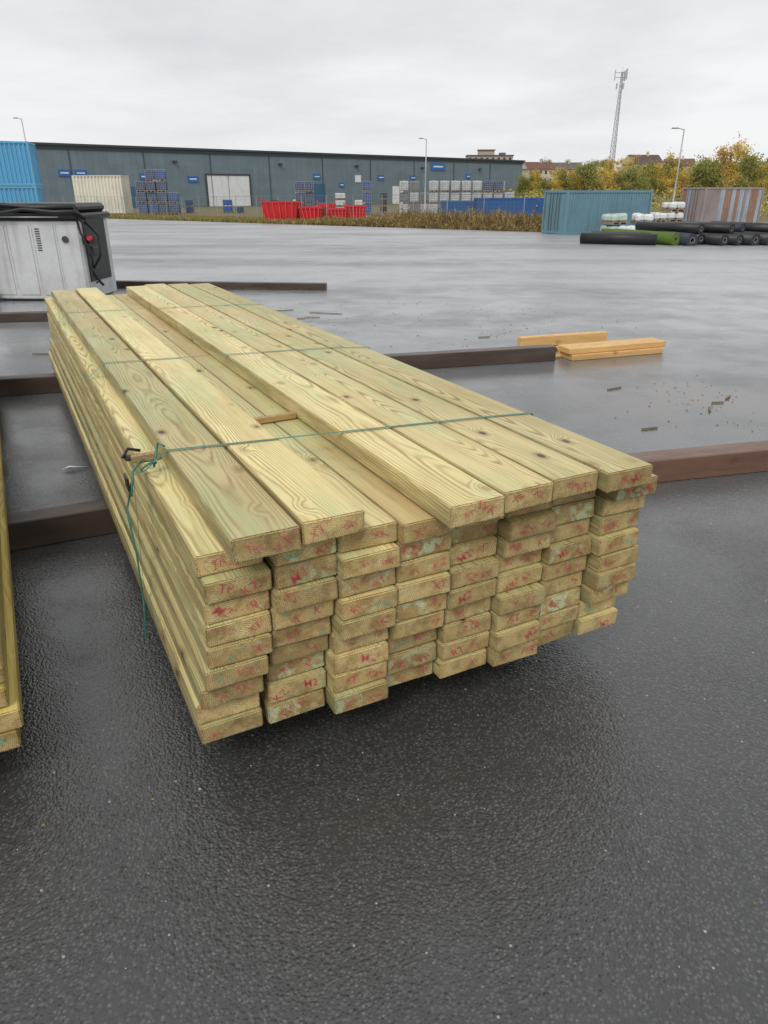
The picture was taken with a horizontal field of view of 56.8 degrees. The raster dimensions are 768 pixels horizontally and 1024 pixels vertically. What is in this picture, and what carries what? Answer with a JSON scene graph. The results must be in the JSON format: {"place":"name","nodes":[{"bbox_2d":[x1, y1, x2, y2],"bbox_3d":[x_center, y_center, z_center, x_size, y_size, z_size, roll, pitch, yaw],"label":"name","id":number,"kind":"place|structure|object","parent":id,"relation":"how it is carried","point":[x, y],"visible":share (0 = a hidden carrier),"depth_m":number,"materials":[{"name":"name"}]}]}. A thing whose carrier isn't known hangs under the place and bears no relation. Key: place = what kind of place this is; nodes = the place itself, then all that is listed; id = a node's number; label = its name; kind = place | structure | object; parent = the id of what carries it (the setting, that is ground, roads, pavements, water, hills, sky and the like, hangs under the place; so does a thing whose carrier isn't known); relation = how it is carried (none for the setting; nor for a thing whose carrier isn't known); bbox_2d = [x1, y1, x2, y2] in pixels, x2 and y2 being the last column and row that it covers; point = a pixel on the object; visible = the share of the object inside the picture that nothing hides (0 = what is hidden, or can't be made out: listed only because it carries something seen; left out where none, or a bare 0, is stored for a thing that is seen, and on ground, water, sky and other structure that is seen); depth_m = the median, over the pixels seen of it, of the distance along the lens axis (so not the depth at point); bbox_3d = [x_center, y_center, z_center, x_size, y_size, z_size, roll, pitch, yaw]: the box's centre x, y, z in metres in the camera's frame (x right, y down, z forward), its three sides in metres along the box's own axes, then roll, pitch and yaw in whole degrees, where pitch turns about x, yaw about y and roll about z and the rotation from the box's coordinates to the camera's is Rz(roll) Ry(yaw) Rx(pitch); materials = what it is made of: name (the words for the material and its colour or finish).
{"place":"outdoors","nodes":[
{"label":"outdoors","id":0,"kind":"place"},
{"bbox_2d":[31,142,524,207],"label":"warehouse","id":1,"kind":"structure","parent":0,"point":[194,174],"depth_m":130.40,"materials":[{"name":"grey metal"}]},
{"bbox_2d":[130,184,457,207],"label":"loading doors","id":2,"kind":"structure","parent":1,"relation":"in","point":[318,188],"depth_m":139.35,"materials":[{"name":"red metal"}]},
{"bbox_2d":[207,175,402,205],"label":"doors","id":3,"kind":"structure","parent":1,"relation":"in","point":[238,185],"depth_m":128.25,"materials":[{"name":"white paint"}]},
{"bbox_2d":[0,218,767,1023],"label":"asphalt yard","id":4,"kind":"structure","parent":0,"point":[602,858],"depth_m":2.19,"materials":[{"name":"grey asphalt"}]},
{"bbox_2d":[0,186,44,202],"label":"light blue shipping container","id":5,"kind":"object","parent":4,"relation":"on","point":[21,193],"visible":0.41,"depth_m":43.40,"materials":[{"name":"metal"}]},
{"bbox_2d":[0,141,41,185],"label":"light blue shipping container","id":6,"kind":"object","parent":5,"relation":"on","point":[19,164],"visible":1,"depth_m":42.83,"materials":[{"name":"metal"}]},
{"bbox_2d":[0,311,47,322],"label":"wooden bearer","id":7,"kind":"object","parent":4,"relation":"on","point":[28,316],"depth_m":9.57,"materials":[{"name":"brown wood"}]},
{"bbox_2d":[0,202,116,300],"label":"machine cabinet","id":8,"kind":"object","parent":4,"relation":"on","point":[46,248],"visible":0.94,"depth_m":11.34,"materials":[{"name":"white metal"}]},
{"bbox_2d":[7,499,117,550],"bbox_3d":[-1.727,0.081,3.517,2.206,0.147,0.130,-11,27,-23],"label":"wooden bearer","id":9,"kind":"object","parent":4,"relation":"on","point":[50,525],"visible":0.28,"depth_m":3.51,"materials":[{"name":"brown wood"}]},
{"bbox_2d":[116,280,326,290],"bbox_3d":[-3.427,-4.243,13.289,4.751,0.130,0.160,2,24,5],"label":"wooden bearer","id":10,"kind":"object","parent":4,"relation":"on","point":[225,285],"visible":0.48,"depth_m":13.14,"materials":[{"name":"brown wood"}]},
{"bbox_2d":[0,344,555,396],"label":"wooden bearer","id":11,"kind":"object","parent":4,"relation":"on","point":[29,384],"visible":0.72,"depth_m":6.97,"materials":[{"name":"brown wood"}]},
{"bbox_2d":[0,436,23,751],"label":"lumber stack","id":12,"kind":"object","parent":11,"relation":"on","point":[11,717],"visible":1,"depth_m":2.18,"materials":[{"name":"yellow wood"}]},
{"bbox_2d":[44,283,657,743],"bbox_3d":[-1.082,-0.763,4.360,1.608,0.688,5.664,-12,27,-25],"label":"lumber stack","id":13,"kind":"object","parent":11,"relation":"on","point":[306,517],"visible":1,"depth_m":2.30,"materials":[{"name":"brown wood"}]},
{"bbox_2d":[32,301,753,429],"bbox_3d":[-0.245,-1.586,7.425,7.505,0.069,9.090,0,24,0],"label":"wood debris","id":14,"kind":"object","parent":4,"relation":"on","point":[727,397],"visible":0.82,"depth_m":6.46,"materials":[{"name":"brown wood"}]},
{"bbox_2d":[517,331,607,345],"bbox_3d":[2.036,-1.967,8.076,1.116,0.110,0.090,-8,26,-17],"label":"timber plank","id":15,"kind":"object","parent":4,"relation":"on","point":[573,338],"visible":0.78,"depth_m":8.04,"materials":[{"name":"brown wood"}]},
{"bbox_2d":[541,190,653,234],"bbox_3d":[11.150,-15.758,37.261,5.337,2.060,2.050,-10,26,-20],"label":"blue shipping container","id":16,"kind":"object","parent":4,"relation":"on","point":[565,212],"visible":0.83,"depth_m":36.22,"materials":[{"name":"metal"}]},
{"bbox_2d":[560,347,662,360],"bbox_3d":[2.424,-1.701,7.550,1.139,0.060,0.240,-9,26,-18],"label":"timber plank","id":17,"kind":"object","parent":4,"relation":"on","point":[612,354],"visible":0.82,"depth_m":7.43,"materials":[{"name":"brown wood"}]},
{"bbox_2d":[557,337,665,354],"bbox_3d":[2.430,-1.769,7.552,1.215,0.060,0.230,-9,26,-18],"label":"timber plank","id":18,"kind":"object","parent":17,"relation":"on","point":[606,346],"visible":1,"depth_m":7.46,"materials":[{"name":"brown wood"}]},
{"bbox_2d":[600,213,627,230],"bbox_3d":[11.191,-13.989,34.519,0.994,1.018,1.034,-7,25,-16],"label":"sack pallet","id":19,"kind":"object","parent":4,"relation":"on","point":[616,218],"visible":0.69,"depth_m":34.11,"materials":[{"name":"white plastic"}]},
{"bbox_2d":[618,225,635,229],"bbox_3d":[11.730,-13.361,33.735,0.863,0.491,1.026,-13,27,-26],"label":"sack pallet","id":20,"kind":"object","parent":4,"relation":"on","point":[631,227],"visible":0.25,"depth_m":33.37,"materials":[{"name":"white plastic"}]},
{"bbox_2d":[631,213,653,225],"bbox_3d":[12.687,-14.159,34.924,0.974,1.010,1.029,2,25,5],"label":"sack pallet","id":21,"kind":"object","parent":4,"relation":"on","point":[635,217],"visible":0.38,"depth_m":34.40,"materials":[{"name":"white plastic"}]},
{"bbox_2d":[650,212,666,221],"bbox_3d":[14.678,-15.736,38.561,0.907,0.992,1.019,-10,26,-21],"label":"sack pallet","id":22,"kind":"object","parent":4,"relation":"on","point":[660,217],"visible":0.27,"depth_m":38.08,"materials":[{"name":"white plastic"}]},
{"bbox_2d":[661,202,685,220],"bbox_3d":[16.142,-16.559,39.793,1.003,1.518,1.034,-5,25,-10],"label":"sack pallet","id":23,"kind":"object","parent":4,"relation":"on","point":[674,206],"visible":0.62,"depth_m":39.33,"materials":[{"name":"white plastic"}]},
{"bbox_2d":[580,221,767,245],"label":"membrane rolls","id":24,"kind":"object","parent":4,"relation":"on","point":[694,233],"visible":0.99,"depth_m":27.21,"materials":[{"name":"black rubber"}]},
{"bbox_2d":[627,440,767,482],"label":"wooden bearer","id":25,"kind":"object","parent":4,"relation":"on","point":[669,465],"visible":0.14,"depth_m":4.31,"materials":[{"name":"red wood"}]},
{"bbox_2d":[679,187,764,222],"bbox_3d":[23.683,-21.530,50.022,5.137,2.450,2.300,-9,26,-18],"label":"rusty shipping container","id":26,"kind":"object","parent":4,"relation":"on","point":[730,204],"visible":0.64,"depth_m":49.02,"materials":[{"name":"metal"}]},
{"bbox_2d":[0,0,767,175],"label":"sky","id":27,"kind":"structure","parent":0,"point":[527,80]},
{"bbox_2d":[112,200,767,222],"bbox_3d":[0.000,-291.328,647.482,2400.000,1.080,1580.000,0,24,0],"label":"ground","id":28,"kind":"structure","parent":0,"point":[375,208],"depth_m":98.00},
{"bbox_2d":[71,175,133,213],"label":"white shipping container","id":29,"kind":"object","parent":28,"relation":"on","point":[106,188],"visible":0.69,"depth_m":87.33,"materials":[{"name":"metal"}]},
{"bbox_2d":[135,169,181,213],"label":"stacked ibc tanks","id":30,"kind":"object","parent":28,"relation":"on","point":[155,175],"visible":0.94,"depth_m":84.98,"materials":[{"name":"blue plastic"}]},
{"bbox_2d":[185,200,194,212],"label":"palletised goods","id":31,"kind":"object","parent":28,"relation":"on","point":[188,203],"visible":0.98,"depth_m":90.83,"materials":[{"name":"blue plastic"}]},
{"bbox_2d":[222,200,233,212],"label":"palletised goods","id":32,"kind":"object","parent":28,"relation":"on","point":[227,208],"visible":0.92,"depth_m":92.15,"materials":[{"name":"blue plastic"}]},
{"bbox_2d":[235,207,244,212],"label":"palletised goods","id":33,"kind":"object","parent":28,"relation":"on","point":[240,208],"visible":0.89,"depth_m":90.88,"materials":[{"name":"blue wood"}]},
{"bbox_2d":[261,198,302,219],"bbox_3d":[-8.406,-24.696,58.099,3.229,1.814,1.843,4,25,8],"label":"red skip container","id":34,"kind":"object","parent":28,"relation":"on","point":[280,209],"visible":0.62,"depth_m":57.38,"materials":[{"name":"metal"}]},
{"bbox_2d":[45,193,525,217],"bbox_3d":[-18.698,-29.507,68.643,0.045,2.589,77.264,-22,33,-40],"label":"wire fence","id":35,"kind":"object","parent":28,"relation":"on","point":[405,209],"visible":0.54,"depth_m":57.54,"materials":[{"name":"metal"}]},
{"bbox_2d":[294,181,314,204],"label":"stacked ibc tanks","id":36,"kind":"object","parent":28,"relation":"on","point":[299,186],"visible":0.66,"depth_m":89.45,"materials":[{"name":"metal"}]},
{"bbox_2d":[298,203,327,218],"bbox_3d":[-5.791,-24.128,57.291,2.177,1.418,1.843,5,25,10],"label":"red skip container","id":37,"kind":"object","parent":28,"relation":"on","point":[313,212],"visible":0.64,"depth_m":56.60,"materials":[{"name":"metal"}]},
{"bbox_2d":[103,206,542,231],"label":"verge weeds","id":38,"kind":"object","parent":28,"relation":"on","point":[506,221],"visible":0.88,"depth_m":46.61,"materials":[{"name":"plant"}]},
{"bbox_2d":[317,200,335,216],"bbox_3d":[-4.781,-25.049,59.085,1.578,1.665,1.842,-1,24,-3],"label":"red skip container","id":39,"kind":"object","parent":28,"relation":"on","point":[331,204],"visible":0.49,"depth_m":58.10,"materials":[{"name":"paint"}]},
{"bbox_2d":[327,205,348,218],"bbox_3d":[-3.545,-23.724,56.482,1.877,1.319,1.843,3,25,6],"label":"red skip container","id":40,"kind":"object","parent":28,"relation":"on","point":[342,212],"visible":0.54,"depth_m":55.69,"materials":[{"name":"paint"}]},
{"bbox_2d":[335,193,345,207],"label":"palletised goods","id":41,"kind":"object","parent":28,"relation":"on","point":[340,203],"visible":0.57,"depth_m":87.47,"materials":[{"name":"white plastic"}]},
{"bbox_2d":[343,202,366,218],"bbox_3d":[-2.325,-23.757,56.305,1.777,1.516,1.843,-2,25,-5],"label":"red skip container","id":42,"kind":"object","parent":28,"relation":"on","point":[358,208],"visible":0.51,"depth_m":55.52,"materials":[{"name":"paint"}]},
{"bbox_2d":[362,181,371,214],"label":"stacked ibc tanks","id":43,"kind":"object","parent":28,"relation":"on","point":[366,195],"visible":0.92,"depth_m":84.04,"materials":[{"name":"blue plastic"}]},
{"bbox_2d":[380,193,386,212],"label":"palletised goods","id":44,"kind":"object","parent":28,"relation":"on","point":[384,202],"visible":0.88,"depth_m":92.20,"materials":[{"name":"metal"}]},
{"bbox_2d":[399,181,428,214],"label":"stacked ibc tanks","id":45,"kind":"object","parent":28,"relation":"on","point":[403,185],"visible":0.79,"depth_m":84.07,"materials":[{"name":"white plastic"}]},
{"bbox_2d":[419,138,426,213],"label":"street lamp","id":46,"kind":"object","parent":28,"relation":"on","point":[425,175],"visible":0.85,"depth_m":76.78,"materials":[{"name":"metal"}]},
{"bbox_2d":[440,201,473,215],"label":"blue storage container","id":47,"kind":"object","parent":28,"relation":"on","point":[460,206],"visible":0.48,"depth_m":77.12,"materials":[{"name":"paint"}]},
{"bbox_2d":[428,180,514,213],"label":"stacked ibc tanks","id":48,"kind":"object","parent":28,"relation":"on","point":[466,185],"visible":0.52,"depth_m":82.09,"materials":[{"name":"white plastic"}]},
{"bbox_2d":[473,198,543,217],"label":"blue storage container","id":49,"kind":"object","parent":28,"relation":"on","point":[529,208],"visible":0.45,"depth_m":70.00,"materials":[{"name":"metal"}]},
{"bbox_2d":[512,173,534,197],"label":"deciduous tree","id":50,"kind":"object","parent":28,"relation":"on","point":[520,184],"visible":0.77,"depth_m":149.09,"materials":[{"name":"green plant"}]},
{"bbox_2d":[515,179,531,195],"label":"deciduous tree","id":51,"kind":"object","parent":28,"relation":"on","point":[519,189],"visible":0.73,"depth_m":149.52,"materials":[{"name":"green plant"}]},
{"bbox_2d":[516,173,536,197],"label":"deciduous tree","id":52,"kind":"object","parent":28,"relation":"on","point":[532,179],"visible":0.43,"depth_m":149.03,"materials":[{"name":"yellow plant"}]},
{"bbox_2d":[525,168,539,197],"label":"birch tree","id":53,"kind":"object","parent":28,"relation":"on","point":[531,188],"visible":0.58,"depth_m":149.35,"materials":[{"name":"yellow plant"}]},
{"bbox_2d":[528,167,543,197],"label":"birch tree","id":54,"kind":"object","parent":28,"relation":"on","point":[538,177],"visible":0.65,"depth_m":135.62,"materials":[{"name":"yellow plant"}]},
{"bbox_2d":[535,176,548,195],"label":"deciduous tree","id":55,"kind":"object","parent":28,"relation":"on","point":[542,180],"visible":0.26,"depth_m":149.30,"materials":[{"name":"yellow plant"}]},
{"bbox_2d":[532,180,554,197],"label":"deciduous tree","id":56,"kind":"object","parent":28,"relation":"on","point":[548,184],"visible":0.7,"depth_m":122.36,"materials":[{"name":"green plant"}]},
{"bbox_2d":[548,163,561,189],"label":"birch tree","id":57,"kind":"object","parent":28,"relation":"on","point":[552,171],"visible":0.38,"depth_m":135.45,"materials":[{"name":"yellow plant"}]},
{"bbox_2d":[553,164,579,189],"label":"birch tree","id":58,"kind":"object","parent":28,"relation":"on","point":[571,176],"visible":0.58,"depth_m":122.08,"materials":[{"name":"yellow plant"}]},
{"bbox_2d":[555,169,579,189],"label":"deciduous tree","id":59,"kind":"object","parent":28,"relation":"on","point":[562,178],"visible":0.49,"depth_m":121.81,"materials":[{"name":"green plant"}]},
{"bbox_2d":[566,171,583,189],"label":"birch tree","id":60,"kind":"object","parent":28,"relation":"on","point":[574,188],"visible":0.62,"depth_m":122.09,"materials":[{"name":"yellow plant"}]},
{"bbox_2d":[572,175,583,189],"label":"birch tree","id":61,"kind":"object","parent":28,"relation":"on","point":[579,187],"visible":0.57,"depth_m":121.72,"materials":[{"name":"yellow plant"}]},
{"bbox_2d":[573,160,601,189],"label":"deciduous tree","id":62,"kind":"object","parent":28,"relation":"on","point":[585,181],"visible":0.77,"depth_m":121.31,"materials":[{"name":"green plant"}]},
{"bbox_2d":[566,161,611,189],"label":"deciduous tree","id":63,"kind":"object","parent":28,"relation":"on","point":[594,177],"visible":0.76,"depth_m":121.44,"materials":[{"name":"green plant"}]},
{"bbox_2d":[593,164,616,189],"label":"birch tree","id":64,"kind":"object","parent":28,"relation":"on","point":[607,177],"visible":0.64,"depth_m":122.08,"materials":[{"name":"yellow plant"}]},
{"bbox_2d":[601,152,621,188],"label":"birch tree","id":65,"kind":"object","parent":28,"relation":"on","point":[610,165],"visible":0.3,"depth_m":165.88,"materials":[{"name":"yellow plant"}]},
{"bbox_2d":[608,168,621,189],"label":"deciduous tree","id":66,"kind":"object","parent":28,"relation":"on","point":[613,179],"visible":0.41,"depth_m":149.47,"materials":[{"name":"yellow plant"}]},
{"bbox_2d":[613,172,629,189],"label":"deciduous tree","id":67,"kind":"object","parent":28,"relation":"on","point":[617,180],"visible":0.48,"depth_m":122.36,"materials":[{"name":"green plant"}]},
{"bbox_2d":[481,186,767,217],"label":"bushes","id":68,"kind":"object","parent":28,"relation":"on","point":[762,211],"visible":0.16,"depth_m":81.77,"materials":[{"name":"green plant"}]},
{"bbox_2d":[619,155,640,186],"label":"birch tree","id":69,"kind":"object","parent":28,"relation":"on","point":[630,162],"visible":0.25,"depth_m":166.35,"materials":[{"name":"yellow plant"}]},
{"bbox_2d":[615,164,653,189],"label":"deciduous tree","id":70,"kind":"object","parent":28,"relation":"on","point":[633,172],"visible":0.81,"depth_m":121.79,"materials":[{"name":"green plant"}]},
{"bbox_2d":[623,168,650,189],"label":"deciduous tree","id":71,"kind":"object","parent":28,"relation":"on","point":[642,173],"visible":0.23,"depth_m":134.82,"materials":[{"name":"green plant"}]},
{"bbox_2d":[635,159,662,190],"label":"deciduous tree","id":72,"kind":"object","parent":28,"relation":"on","point":[648,165],"visible":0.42,"depth_m":148.23,"materials":[{"name":"yellow plant"}]},
{"bbox_2d":[639,157,666,195],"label":"birch tree","id":73,"kind":"object","parent":28,"relation":"on","point":[650,170],"visible":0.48,"depth_m":148.31,"materials":[{"name":"yellow plant"}]},
{"bbox_2d":[648,171,664,206],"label":"deciduous tree","id":74,"kind":"object","parent":28,"relation":"on","point":[655,186],"visible":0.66,"depth_m":122.27,"materials":[{"name":"green plant"}]},
{"bbox_2d":[654,162,668,203],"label":"birch tree","id":75,"kind":"object","parent":28,"relation":"on","point":[661,183],"visible":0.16,"depth_m":149.73,"materials":[{"name":"yellow plant"}]},
{"bbox_2d":[648,158,690,201],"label":"deciduous tree","id":76,"kind":"object","parent":28,"relation":"on","point":[668,168],"visible":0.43,"depth_m":134.59,"materials":[{"name":"green plant"}]},
{"bbox_2d":[658,147,683,200],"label":"birch tree","id":77,"kind":"object","parent":28,"relation":"on","point":[667,176],"visible":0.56,"depth_m":134.58,"materials":[{"name":"yellow plant"}]},
{"bbox_2d":[663,160,690,198],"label":"birch tree","id":78,"kind":"object","parent":28,"relation":"on","point":[670,182],"visible":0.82,"depth_m":122.12,"materials":[{"name":"yellow plant"}]},
{"bbox_2d":[671,127,684,211],"bbox_3d":[24.543,-28.703,60.551,1.155,7.220,0.260,0,24,0],"label":"street lamp","id":79,"kind":"object","parent":28,"relation":"on","point":[678,163],"visible":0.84,"depth_m":60.15,"materials":[{"name":"metal"}]},
{"bbox_2d":[671,177,688,201],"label":"deciduous tree","id":80,"kind":"object","parent":28,"relation":"on","point":[685,181],"visible":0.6,"depth_m":122.43,"materials":[{"name":"brown plant"}]},
{"bbox_2d":[677,174,700,195],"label":"deciduous tree","id":81,"kind":"object","parent":28,"relation":"on","point":[695,180],"visible":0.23,"depth_m":122.67,"materials":[{"name":"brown plant"}]},
{"bbox_2d":[680,151,707,189],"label":"deciduous tree","id":82,"kind":"object","parent":28,"relation":"on","point":[700,159],"visible":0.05,"depth_m":133.75,"materials":[{"name":"green plant"}]},
{"bbox_2d":[683,157,721,186],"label":"deciduous tree","id":83,"kind":"object","parent":28,"relation":"on","point":[703,168],"visible":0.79,"depth_m":121.22,"materials":[{"name":"green plant"}]},
{"bbox_2d":[689,157,727,186],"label":"deciduous tree","id":84,"kind":"object","parent":28,"relation":"on","point":[714,167],"visible":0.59,"depth_m":121.09,"materials":[{"name":"green plant"}]},
{"bbox_2d":[705,173,727,186],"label":"deciduous tree","id":85,"kind":"object","parent":28,"relation":"on","point":[715,181],"visible":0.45,"depth_m":121.56,"materials":[{"name":"green plant"}]},
{"bbox_2d":[700,142,741,186],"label":"deciduous tree","id":86,"kind":"object","parent":28,"relation":"on","point":[722,152],"visible":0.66,"depth_m":120.87,"materials":[{"name":"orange plant"}]},
{"bbox_2d":[719,155,733,186],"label":"birch tree","id":87,"kind":"object","parent":28,"relation":"on","point":[728,162],"visible":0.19,"depth_m":166.41,"materials":[{"name":"yellow plant"}]},
{"bbox_2d":[724,131,754,181],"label":"birch tree","id":88,"kind":"object","parent":28,"relation":"on","point":[739,153],"visible":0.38,"depth_m":164.20,"materials":[{"name":"yellow plant"}]},
{"bbox_2d":[731,173,748,186],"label":"deciduous tree","id":89,"kind":"object","parent":28,"relation":"on","point":[736,176],"visible":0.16,"depth_m":135.56,"materials":[{"name":"orange plant"}]},
{"bbox_2d":[724,150,767,186],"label":"deciduous tree","id":90,"kind":"object","parent":28,"relation":"on","point":[747,162],"visible":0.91,"depth_m":120.78,"materials":[{"name":"green plant"}]},
{"bbox_2d":[747,164,767,191],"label":"birch tree","id":91,"kind":"object","parent":28,"relation":"on","point":[763,182],"visible":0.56,"depth_m":121.86,"materials":[{"name":"yellow plant"}]},
{"bbox_2d":[540,176,766,200],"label":"hill","id":92,"kind":"structure","parent":0,"point":[676,199],"depth_m":207.32,"materials":[{"name":"green plant"}]},
{"bbox_2d":[465,149,513,159],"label":"apartment block","id":93,"kind":"structure","parent":92,"relation":"on","point":[486,153],"depth_m":344.36,"materials":[{"name":"beige concrete"}]},
{"bbox_2d":[521,159,555,182],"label":"cream house","id":94,"kind":"structure","parent":92,"relation":"on","point":[546,167],"depth_m":237.75,"materials":[{"name":"beige paint"}]},
{"bbox_2d":[552,159,580,181],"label":"cream house","id":95,"kind":"structure","parent":92,"relation":"on","point":[567,165],"depth_m":247.98,"materials":[{"name":"beige concrete"}]},
{"bbox_2d":[599,158,608,171],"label":"deciduous tree","id":96,"kind":"object","parent":92,"relation":"on","point":[601,163],"visible":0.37,"depth_m":288.48,"materials":[{"name":"green plant"}]},
{"bbox_2d":[608,69,627,169],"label":"lattice mast","id":97,"kind":"object","parent":92,"relation":"on","point":[625,72],"visible":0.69,"depth_m":231.53,"materials":[{"name":"metal"}]},
{"bbox_2d":[621,152,663,183],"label":"yellow house","id":98,"kind":"structure","parent":92,"relation":"on","point":[647,156],"depth_m":237.56,"materials":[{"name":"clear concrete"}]},
{"bbox_2d":[663,156,694,173],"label":"cream house","id":99,"kind":"structure","parent":92,"relation":"on","point":[690,161],"depth_m":242.14,"materials":[{"name":"beige concrete"}]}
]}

